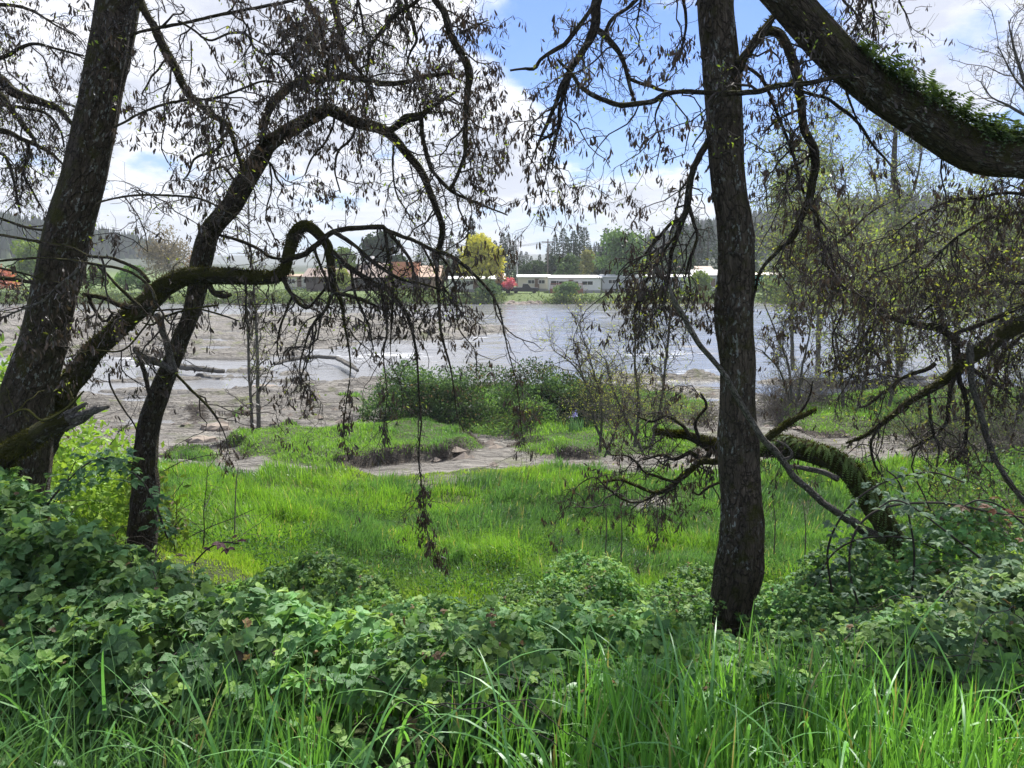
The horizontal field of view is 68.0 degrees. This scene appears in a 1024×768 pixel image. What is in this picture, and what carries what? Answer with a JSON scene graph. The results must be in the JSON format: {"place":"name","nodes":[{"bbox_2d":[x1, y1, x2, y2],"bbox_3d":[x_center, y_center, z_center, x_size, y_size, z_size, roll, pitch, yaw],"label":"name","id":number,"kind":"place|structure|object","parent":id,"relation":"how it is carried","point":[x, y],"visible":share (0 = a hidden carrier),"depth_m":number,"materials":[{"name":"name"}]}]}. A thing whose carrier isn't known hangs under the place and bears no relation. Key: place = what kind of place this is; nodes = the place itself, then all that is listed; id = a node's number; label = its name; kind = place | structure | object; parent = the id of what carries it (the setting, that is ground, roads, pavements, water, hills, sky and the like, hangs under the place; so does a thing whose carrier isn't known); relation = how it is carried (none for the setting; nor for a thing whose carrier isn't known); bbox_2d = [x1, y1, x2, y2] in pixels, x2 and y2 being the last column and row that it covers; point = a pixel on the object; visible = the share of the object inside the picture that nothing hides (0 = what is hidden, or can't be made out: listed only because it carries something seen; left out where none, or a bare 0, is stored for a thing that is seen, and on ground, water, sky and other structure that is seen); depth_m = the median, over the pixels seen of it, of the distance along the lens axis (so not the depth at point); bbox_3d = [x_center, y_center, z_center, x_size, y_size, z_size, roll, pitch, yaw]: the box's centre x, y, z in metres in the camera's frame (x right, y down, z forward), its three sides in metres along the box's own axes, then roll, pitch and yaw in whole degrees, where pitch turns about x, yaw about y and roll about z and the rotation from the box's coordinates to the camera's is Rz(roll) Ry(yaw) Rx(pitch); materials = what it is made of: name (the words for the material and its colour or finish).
{"place":"outdoors","nodes":[
{"label":"outdoors","id":0,"kind":"place"},
{"bbox_2d":[0,557,1023,767],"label":"tall grass","id":1,"kind":"structure","parent":0,"point":[716,733],"depth_m":2.62,"materials":[{"name":"green plant"}]},
{"bbox_2d":[0,254,1023,767],"bbox_3d":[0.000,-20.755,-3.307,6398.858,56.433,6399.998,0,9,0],"label":"ground","id":2,"kind":"structure","parent":0,"point":[404,464],"depth_m":29.81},
{"bbox_2d":[0,265,24,289],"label":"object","id":3,"kind":"object","parent":2,"relation":"on","point":[4,272],"visible":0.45,"depth_m":128.60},
{"bbox_2d":[5,239,38,285],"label":"shrub","id":4,"kind":"object","parent":2,"relation":"on","point":[28,265],"visible":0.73,"depth_m":138.88,"materials":[{"name":"green plant"}]},
{"bbox_2d":[0,388,109,469],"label":"broken log","id":5,"kind":"object","parent":2,"relation":"on","point":[15,448],"visible":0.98,"depth_m":4.65,"materials":[{"name":"wood"}]},
{"bbox_2d":[0,0,130,336],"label":"edge tree","id":6,"kind":"object","parent":2,"relation":"on","point":[20,96],"visible":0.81,"depth_m":7.23,"materials":[{"name":"brown plant"}]},
{"bbox_2d":[34,442,144,524],"bbox_3d":[-2.544,0.667,4.452,0.775,0.638,0.249,0,9,0],"label":"bramble cane","id":7,"kind":"object","parent":2,"relation":"on","point":[103,460],"visible":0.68,"depth_m":4.42,"materials":[{"name":"green plant"}]},
{"bbox_2d":[84,263,116,289],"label":"shrub","id":8,"kind":"object","parent":2,"relation":"on","point":[112,285],"visible":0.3,"depth_m":132.27,"materials":[{"name":"green plant"}]},
{"bbox_2d":[64,464,185,543],"bbox_3d":[-2.403,0.733,4.680,0.721,0.535,0.247,0,9,0],"label":"bramble cane","id":9,"kind":"object","parent":2,"relation":"on","point":[153,501],"visible":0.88,"depth_m":4.64,"materials":[{"name":"green plant"}]},
{"bbox_2d":[114,264,150,290],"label":"shrub","id":10,"kind":"object","parent":2,"relation":"on","point":[122,276],"visible":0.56,"depth_m":128.71,"materials":[{"name":"green plant"}]},
{"bbox_2d":[0,326,276,557],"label":"leafy shrub","id":11,"kind":"object","parent":2,"relation":"on","point":[102,501],"visible":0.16,"depth_m":8.78,"materials":[{"name":"green plant"}]},
{"bbox_2d":[131,220,191,279],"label":"bare tree","id":12,"kind":"object","parent":2,"relation":"on","point":[164,252],"visible":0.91,"depth_m":135.14,"materials":[{"name":"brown plant"}]},
{"bbox_2d":[134,359,224,372],"bbox_3d":[-19.877,-1.084,45.534,8.399,0.476,0.915,6,11,31],"label":"driftwood log","id":13,"kind":"object","parent":2,"relation":"on","point":[189,367],"visible":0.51,"depth_m":44.05,"materials":[{"name":"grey wood"}]},
{"bbox_2d":[185,435,217,443],"bbox_3d":[-10.911,2.026,26.707,1.266,0.355,0.689,0,9,0],"label":"flat stone","id":14,"kind":"object","parent":2,"relation":"on","point":[198,439],"visible":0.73,"depth_m":26.56,"materials":[{"name":"beige stone"}]},
{"bbox_2d":[173,534,246,566],"bbox_3d":[-1.743,0.957,4.429,0.431,0.193,0.184,0,9,0],"label":"bramble cane","id":15,"kind":"object","parent":2,"relation":"on","point":[220,545],"visible":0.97,"depth_m":4.39,"materials":[{"name":"brown plant"}]},
{"bbox_2d":[201,423,229,431],"bbox_3d":[-11.495,1.723,29.327,1.205,0.365,0.747,0,9,0],"label":"flat stone","id":16,"kind":"object","parent":2,"relation":"on","point":[213,427],"visible":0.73,"depth_m":29.10,"materials":[{"name":"beige stone"}]},
{"bbox_2d":[193,176,281,428],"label":"bare sapling","id":17,"kind":"object","parent":2,"relation":"on","point":[257,378],"visible":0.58,"depth_m":27.11,"materials":[{"name":"grey plant"}]},
{"bbox_2d":[0,0,525,495],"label":"tree","id":18,"kind":"object","parent":2,"relation":"on","point":[38,362],"visible":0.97,"depth_m":5.26,"materials":[{"name":"brown plant"}]},
{"bbox_2d":[284,274,305,289],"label":"house","id":19,"kind":"structure","parent":2,"relation":"on","point":[301,284],"depth_m":144.78,"materials":[{"name":"beige paint"}]},
{"bbox_2d":[53,197,547,576],"bbox_3d":[-1.966,0.085,5.792,4.497,2.978,1.353,0,9,0],"label":"mossy leaning tree","id":20,"kind":"object","parent":2,"relation":"on","point":[166,286],"visible":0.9,"depth_m":5.75,"materials":[{"name":"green plant"}]},
{"bbox_2d":[87,29,518,556],"bbox_3d":[-1.821,-0.522,6.723,3.792,5.063,1.572,0,9,0],"label":"arching tree","id":21,"kind":"object","parent":2,"relation":"on","point":[147,434],"visible":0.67,"depth_m":6.57,"materials":[{"name":"brown plant"}]},
{"bbox_2d":[0,466,624,767],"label":"bramble thicket","id":22,"kind":"object","parent":2,"relation":"on","point":[64,545],"visible":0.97,"depth_m":2.95,"materials":[{"name":"green plant"}]},
{"bbox_2d":[192,546,433,617],"bbox_3d":[-0.937,1.921,5.879,3.366,1.559,2.530,8,12,43],"label":"bramble mound","id":23,"kind":"object","parent":2,"relation":"on","point":[297,574],"visible":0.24,"depth_m":5.34,"materials":[{"name":"green plant"}]},
{"bbox_2d":[273,355,355,366],"bbox_3d":[-11.518,-1.452,47.744,5.762,0.326,4.114,2,9,15],"label":"driftwood log","id":24,"kind":"object","parent":2,"relation":"on","point":[318,356],"visible":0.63,"depth_m":49.00,"materials":[{"name":"grey wood"}]},
{"bbox_2d":[325,246,356,267],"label":"evergreen tree","id":25,"kind":"object","parent":2,"relation":"on","point":[350,258],"visible":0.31,"depth_m":147.32,"materials":[{"name":"green plant"}]},
{"bbox_2d":[336,268,350,290],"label":"shrub","id":26,"kind":"object","parent":2,"relation":"on","point":[346,277],"visible":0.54,"depth_m":133.98,"materials":[{"name":"green plant"}]},
{"bbox_2d":[302,256,444,290],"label":"brown building","id":27,"kind":"structure","parent":2,"relation":"on","point":[319,286],"depth_m":138.83,"materials":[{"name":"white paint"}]},
{"bbox_2d":[359,231,406,262],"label":"evergreen tree","id":28,"kind":"object","parent":2,"relation":"on","point":[373,240],"visible":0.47,"depth_m":160.43,"materials":[{"name":"green plant"}]},
{"bbox_2d":[448,276,490,291],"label":"mobile home","id":29,"kind":"object","parent":2,"relation":"on","point":[471,287],"visible":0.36,"depth_m":134.91,"materials":[{"name":"white paint"}]},
{"bbox_2d":[456,232,508,279],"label":"yellow tree","id":30,"kind":"object","parent":2,"relation":"on","point":[478,239],"visible":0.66,"depth_m":129.07,"materials":[{"name":"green plant"}]},
{"bbox_2d":[474,279,505,297],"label":"shrub","id":31,"kind":"object","parent":2,"relation":"on","point":[491,284],"visible":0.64,"depth_m":123.77,"materials":[{"name":"green plant"}]},
{"bbox_2d":[353,354,635,435],"bbox_3d":[-0.625,0.667,29.484,10.667,3.818,5.684,0,9,0],"label":"bramble bush","id":32,"kind":"object","parent":2,"relation":"on","point":[438,399],"visible":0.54,"depth_m":28.62,"materials":[{"name":"green plant"}]},
{"bbox_2d":[502,235,515,281],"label":"conifer","id":33,"kind":"object","parent":2,"relation":"on","point":[508,271],"visible":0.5,"depth_m":165.41,"materials":[{"name":"green plant"}]},
{"bbox_2d":[0,282,1019,304],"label":"bank undergrowth","id":34,"kind":"object","parent":2,"relation":"on","point":[117,296],"visible":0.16,"depth_m":122.83,"materials":[{"name":"green plant"}]},
{"bbox_2d":[502,277,517,292],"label":"flowering tree","id":35,"kind":"object","parent":2,"relation":"on","point":[509,283],"visible":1,"depth_m":128.76,"materials":[{"name":"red plant"}]},
{"bbox_2d":[0,190,1023,259],"bbox_3d":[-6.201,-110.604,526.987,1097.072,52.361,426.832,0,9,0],"label":"hill forest","id":36,"kind":"object","parent":2,"relation":"on","point":[5,250],"visible":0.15,"depth_m":425.01,"materials":[{"name":"green plant"}]},
{"bbox_2d":[111,374,912,471],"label":"loose stones","id":37,"kind":"object","parent":2,"relation":"on","point":[463,455],"visible":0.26,"depth_m":25.06,"materials":[{"name":"grey stone"}]},
{"bbox_2d":[455,392,571,439],"bbox_3d":[-0.024,1.390,27.180,4.456,2.039,2.002,-2,9,-12],"label":"bramble bush","id":38,"kind":"object","parent":2,"relation":"on","point":[489,430],"visible":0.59,"depth_m":27.02,"materials":[{"name":"green plant"}]},
{"bbox_2d":[515,262,534,274],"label":"evergreen tree","id":39,"kind":"object","parent":2,"relation":"on","point":[524,268],"visible":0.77,"depth_m":154.26,"materials":[{"name":"green plant"}]},
{"bbox_2d":[511,284,538,292],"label":"pickup truck","id":40,"kind":"object","parent":2,"relation":"on","point":[525,287],"visible":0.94,"depth_m":130.07,"materials":[{"name":"paint"}]},
{"bbox_2d":[505,300,545,303],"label":"bank riprap","id":41,"kind":"object","parent":2,"relation":"on","point":[524,302],"visible":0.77,"depth_m":122.19,"materials":[{"name":"stone"}]},
{"bbox_2d":[517,275,547,291],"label":"mobile home","id":42,"kind":"object","parent":2,"relation":"on","point":[540,282],"visible":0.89,"depth_m":138.78,"materials":[{"name":"beige paint"}]},
{"bbox_2d":[51,446,1023,614],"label":"meadow grass","id":43,"kind":"structure","parent":2,"relation":"on","point":[369,530],"depth_m":14.43,"materials":[{"name":"green plant"}]},
{"bbox_2d":[529,260,546,274],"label":"evergreen tree","id":44,"kind":"object","parent":2,"relation":"on","point":[537,264],"visible":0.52,"depth_m":154.71,"materials":[{"name":"green plant"}]},
{"bbox_2d":[548,254,561,274],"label":"evergreen tree","id":45,"kind":"object","parent":2,"relation":"on","point":[553,259],"visible":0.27,"depth_m":162.27,"materials":[{"name":"green plant"}]},
{"bbox_2d":[86,577,1023,767],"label":"bramble thicket","id":46,"kind":"object","parent":2,"relation":"on","point":[503,631],"visible":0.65,"depth_m":3.19,"materials":[{"name":"green plant"}]},
{"bbox_2d":[549,234,562,264],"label":"conifer","id":47,"kind":"object","parent":2,"relation":"on","point":[554,248],"visible":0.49,"depth_m":165.13,"materials":[{"name":"green plant"}]},
{"bbox_2d":[555,228,572,261],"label":"conifer","id":48,"kind":"object","parent":2,"relation":"on","point":[564,240],"visible":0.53,"depth_m":168.75,"materials":[{"name":"green plant"}]},
{"bbox_2d":[553,253,579,274],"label":"light green tree","id":49,"kind":"object","parent":2,"relation":"on","point":[569,265],"visible":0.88,"depth_m":145.49,"materials":[{"name":"green plant"}]},
{"bbox_2d":[552,280,580,297],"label":"shrub","id":50,"kind":"object","parent":2,"relation":"on","point":[566,287],"visible":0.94,"depth_m":123.48,"materials":[{"name":"green plant"}]},
{"bbox_2d":[561,412,583,430],"bbox_3d":[2.168,1.238,26.192,0.745,0.728,0.818,6,11,32],"label":"iris plant","id":51,"kind":"object","parent":2,"relation":"on","point":[572,425],"visible":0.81,"depth_m":26.14,"materials":[{"name":"green plant"}]},
{"bbox_2d":[546,275,601,293],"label":"mobile home","id":52,"kind":"object","parent":2,"relation":"on","point":[591,283],"visible":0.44,"depth_m":132.83,"materials":[{"name":"white paint"}]},
{"bbox_2d":[567,231,580,274],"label":"conifer","id":53,"kind":"object","parent":2,"relation":"on","point":[573,243],"visible":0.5,"depth_m":167.02,"materials":[{"name":"green plant"}]},
{"bbox_2d":[577,227,592,274],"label":"conifer","id":54,"kind":"object","parent":2,"relation":"on","point":[584,229],"visible":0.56,"depth_m":168.77,"materials":[{"name":"green plant"}]},
{"bbox_2d":[579,246,594,274],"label":"light green tree","id":55,"kind":"object","parent":2,"relation":"on","point":[586,256],"visible":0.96,"depth_m":143.78,"materials":[{"name":"green plant"}]},
{"bbox_2d":[158,382,1022,466],"bbox_3d":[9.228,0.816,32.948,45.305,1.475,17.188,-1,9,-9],"label":"hummock turf","id":56,"kind":"structure","parent":2,"relation":"on","point":[296,437],"depth_m":25.40,"materials":[{"name":"green plant"}]},
{"bbox_2d":[586,259,605,274],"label":"evergreen tree","id":57,"kind":"object","parent":2,"relation":"on","point":[596,271],"visible":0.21,"depth_m":156.03,"materials":[{"name":"green plant"}]},
{"bbox_2d":[523,284,670,458],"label":"bare sapling","id":58,"kind":"object","parent":2,"relation":"on","point":[588,386],"visible":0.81,"depth_m":18.14,"materials":[{"name":"brown plant"}]},
{"bbox_2d":[591,224,649,274],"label":"light green tree","id":59,"kind":"object","parent":2,"relation":"on","point":[614,243],"visible":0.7,"depth_m":137.37,"materials":[{"name":"green plant"}]},
{"bbox_2d":[466,549,783,677],"bbox_3d":[1.119,2.227,6.752,4.386,1.811,3.062,-7,12,-38],"label":"bramble mound","id":60,"kind":"object","parent":2,"relation":"on","point":[593,583],"visible":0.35,"depth_m":6.48,"materials":[{"name":"green plant"}]},
{"bbox_2d":[599,274,656,291],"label":"mobile home","id":61,"kind":"object","parent":2,"relation":"on","point":[609,280],"visible":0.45,"depth_m":135.86,"materials":[{"name":"grey paint"}]},
{"bbox_2d":[558,230,713,452],"bbox_3d":[2.732,-0.866,16.902,3.385,5.008,2.595,-6,11,-34],"label":"bare sapling","id":62,"kind":"object","parent":2,"relation":"on","point":[636,379],"visible":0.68,"depth_m":17.13,"materials":[{"name":"brown plant"}]},
{"bbox_2d":[568,375,718,428],"bbox_3d":[4.964,0.808,28.071,6.973,2.531,3.735,-4,10,-22],"label":"shrub","id":63,"kind":"object","parent":2,"relation":"on","point":[707,415],"visible":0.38,"depth_m":28.06,"materials":[{"name":"green plant"}]},
{"bbox_2d":[662,248,685,273],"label":"evergreen tree","id":64,"kind":"object","parent":2,"relation":"on","point":[675,253],"visible":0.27,"depth_m":160.03,"materials":[{"name":"green plant"}]},
{"bbox_2d":[657,274,691,290],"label":"mobile home","id":65,"kind":"object","parent":2,"relation":"on","point":[680,280],"visible":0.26,"depth_m":136.81,"materials":[{"name":"blue paint"}]},
{"bbox_2d":[470,0,890,639],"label":"straight trunk tree","id":66,"kind":"object","parent":2,"relation":"on","point":[738,570],"visible":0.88,"depth_m":5.32,"materials":[{"name":"brown plant"}]},
{"bbox_2d":[670,213,691,257],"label":"conifer","id":67,"kind":"object","parent":2,"relation":"on","point":[688,238],"visible":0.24,"depth_m":184.44,"materials":[{"name":"green plant"}]},
{"bbox_2d":[673,255,697,273],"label":"evergreen tree","id":68,"kind":"object","parent":2,"relation":"on","point":[681,263],"visible":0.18,"depth_m":149.37,"materials":[{"name":"green plant"}]},
{"bbox_2d":[687,216,705,265],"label":"conifer","id":69,"kind":"object","parent":2,"relation":"on","point":[694,236],"visible":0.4,"depth_m":201.56,"materials":[{"name":"green plant"}]},
{"bbox_2d":[684,270,713,292],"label":"shrub","id":70,"kind":"object","parent":2,"relation":"on","point":[704,278],"visible":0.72,"depth_m":127.18,"materials":[{"name":"green plant"}]},
{"bbox_2d":[690,270,717,286],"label":"house","id":71,"kind":"structure","parent":2,"relation":"on","point":[712,274],"depth_m":138.88,"materials":[{"name":"grey paint"}]},
{"bbox_2d":[695,218,717,269],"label":"conifer","id":72,"kind":"object","parent":2,"relation":"on","point":[706,237],"visible":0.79,"depth_m":199.35,"materials":[{"name":"green plant"}]},
{"bbox_2d":[541,284,940,574],"bbox_3d":[2.140,0.927,6.495,3.829,3.609,1.785,-3,10,-21],"label":"mossy arched tree","id":73,"kind":"object","parent":2,"relation":"on","point":[782,448],"visible":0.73,"depth_m":6.44,"materials":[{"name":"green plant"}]},
{"bbox_2d":[755,222,767,272],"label":"conifer","id":74,"kind":"object","parent":2,"relation":"on","point":[757,234],"visible":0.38,"depth_m":197.49,"materials":[{"name":"green plant"}]},
{"bbox_2d":[511,0,1023,380],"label":"ferny limb tree","id":75,"kind":"object","parent":2,"relation":"on","point":[933,122],"visible":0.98,"depth_m":4.62,"materials":[{"name":"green plant"}]},
{"bbox_2d":[757,279,782,293],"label":"shrub","id":76,"kind":"object","parent":2,"relation":"on","point":[767,291],"visible":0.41,"depth_m":125.34,"materials":[{"name":"green plant"}]},
{"bbox_2d":[754,255,842,405],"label":"bare sapling","id":77,"kind":"object","parent":2,"relation":"on","point":[784,355],"visible":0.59,"depth_m":20.08,"materials":[{"name":"grey plant"}]},
{"bbox_2d":[746,121,860,369],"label":"young leaf tree","id":78,"kind":"object","parent":2,"relation":"on","point":[769,238],"visible":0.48,"depth_m":39.13,"materials":[{"name":"green plant"}]},
{"bbox_2d":[755,357,867,421],"bbox_3d":[11.897,0.173,30.825,4.981,3.267,5.576,4,10,24],"label":"shrub","id":79,"kind":"object","parent":2,"relation":"on","point":[775,404],"visible":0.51,"depth_m":30.59,"materials":[{"name":"green plant"}]},
{"bbox_2d":[750,92,901,369],"bbox_3d":[17.860,-8.826,44.385,9.699,16.547,6.507,-3,9,-15],"label":"young leaf tree","id":80,"kind":"object","parent":2,"relation":"on","point":[825,158],"visible":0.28,"depth_m":44.42,"materials":[{"name":"green plant"}]},
{"bbox_2d":[695,494,1023,658],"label":"bramble mound","id":81,"kind":"object","parent":2,"relation":"on","point":[802,598],"visible":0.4,"depth_m":5.71,"materials":[{"name":"green plant"}]},
{"bbox_2d":[781,220,943,406],"bbox_3d":[10.260,-2.047,21.969,5.223,5.502,2.452,2,9,9],"label":"bare sapling","id":82,"kind":"object","parent":2,"relation":"on","point":[848,348],"visible":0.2,"depth_m":21.97,"materials":[{"name":"grey plant"}]},
{"bbox_2d":[800,172,942,372],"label":"young leaf tree","id":83,"kind":"object","parent":2,"relation":"on","point":[903,220],"visible":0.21,"depth_m":42.81,"materials":[{"name":"green plant"}]},
{"bbox_2d":[813,528,949,587],"bbox_3d":[2.758,1.315,5.668,1.040,0.474,0.228,0,9,0],"label":"bramble cane","id":84,"kind":"object","parent":2,"relation":"on","point":[818,579],"visible":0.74,"depth_m":5.65,"materials":[{"name":"green plant"}]},
{"bbox_2d":[819,77,950,365],"bbox_3d":[23.225,-9.762,47.258,8.023,17.972,6.911,-5,10,-30],"label":"young leaf tree","id":85,"kind":"object","parent":2,"relation":"on","point":[881,125],"visible":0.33,"depth_m":46.22,"materials":[{"name":"green plant"}]},
{"bbox_2d":[754,153,1023,550],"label":"reaching tree","id":86,"kind":"object","parent":2,"relation":"on","point":[1005,333],"visible":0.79,"depth_m":6.63,"materials":[{"name":"green plant"}]},
{"bbox_2d":[821,466,965,595],"bbox_3d":[2.721,1.072,5.425,1.008,1.006,0.218,0,9,0],"label":"bramble cane","id":87,"kind":"object","parent":2,"relation":"on","point":[901,475],"visible":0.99,"depth_m":5.39,"materials":[{"name":"green plant"}]},
{"bbox_2d":[885,469,926,608],"bbox_3d":[2.603,1.055,5.027,0.390,1.008,0.182,0,9,0],"label":"bramble cane","id":88,"kind":"object","parent":2,"relation":"on","point":[911,569],"visible":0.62,"depth_m":5.03,"materials":[{"name":"green plant"}]},
{"bbox_2d":[821,207,998,377],"bbox_3d":[17.259,-3.854,32.675,5.954,7.707,7.373,-8,12,-41],"label":"young leaf tree","id":89,"kind":"object","parent":2,"relation":"on","point":[884,259],"visible":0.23,"depth_m":33.23,"materials":[{"name":"green plant"}]},
{"bbox_2d":[816,533,1023,725],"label":"bramble thicket","id":90,"kind":"object","parent":2,"relation":"on","point":[983,594],"visible":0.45,"depth_m":3.82,"materials":[{"name":"green plant"}]},
{"bbox_2d":[833,492,1023,604],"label":"bramble cane","id":91,"kind":"object","parent":2,"relation":"on","point":[852,551],"visible":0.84,"depth_m":4.79,"materials":[{"name":"green plant"}]},
{"bbox_2d":[878,489,1006,582],"bbox_3d":[2.749,0.992,4.630,1.080,0.678,0.266,0,9,0],"label":"bramble cane","id":92,"kind":"object","parent":2,"relation":"on","point":[908,508],"visible":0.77,"depth_m":4.58,"materials":[{"name":"green plant"}]},
{"bbox_2d":[874,359,1023,459],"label":"shrub","id":93,"kind":"object","parent":2,"relation":"on","point":[1005,436],"visible":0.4,"depth_m":24.14,"materials":[{"name":"green plant"}]},
{"bbox_2d":[889,222,1023,420],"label":"bare sapling","id":94,"kind":"object","parent":2,"relation":"on","point":[948,354],"visible":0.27,"depth_m":19.03,"materials":[{"name":"grey plant"}]},
{"bbox_2d":[891,428,1023,551],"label":"bramble bush","id":95,"kind":"object","parent":2,"relation":"on","point":[963,495],"visible":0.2,"depth_m":13.15,"materials":[{"name":"green plant"}]},
{"bbox_2d":[899,168,1021,358],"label":"young leaf tree","id":96,"kind":"object","parent":2,"relation":"on","point":[968,205],"visible":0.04,"depth_m":45.95,"materials":[{"name":"green plant"}]},
{"bbox_2d":[902,167,1023,373],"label":"young leaf tree","id":97,"kind":"object","parent":2,"relation":"on","point":[955,229],"visible":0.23,"depth_m":32.55,"materials":[{"name":"green plant"}]},
{"bbox_2d":[946,0,1023,116],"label":"bare tree","id":98,"kind":"object","parent":2,"relation":"on","point":[1018,62],"visible":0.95,"depth_m":16.17,"materials":[{"name":"grey plant"}]},
{"bbox_2d":[954,496,1023,541],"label":"bramble cane","id":99,"kind":"object","parent":2,"relation":"on","point":[993,511],"visible":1,"depth_m":4.67,"materials":[{"name":"green plant"}]},
{"bbox_2d":[0,303,1023,425],"bbox_3d":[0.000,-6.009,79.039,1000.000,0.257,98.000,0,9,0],"label":"river water","id":100,"kind":"structure","parent":0,"point":[518,319],"depth_m":56.50,"materials":[{"name":"grey liquid"}]},
{"bbox_2d":[0,0,1023,255],"label":"sky","id":101,"kind":"structure","parent":0,"point":[960,20],"materials":[{"name":"white"}]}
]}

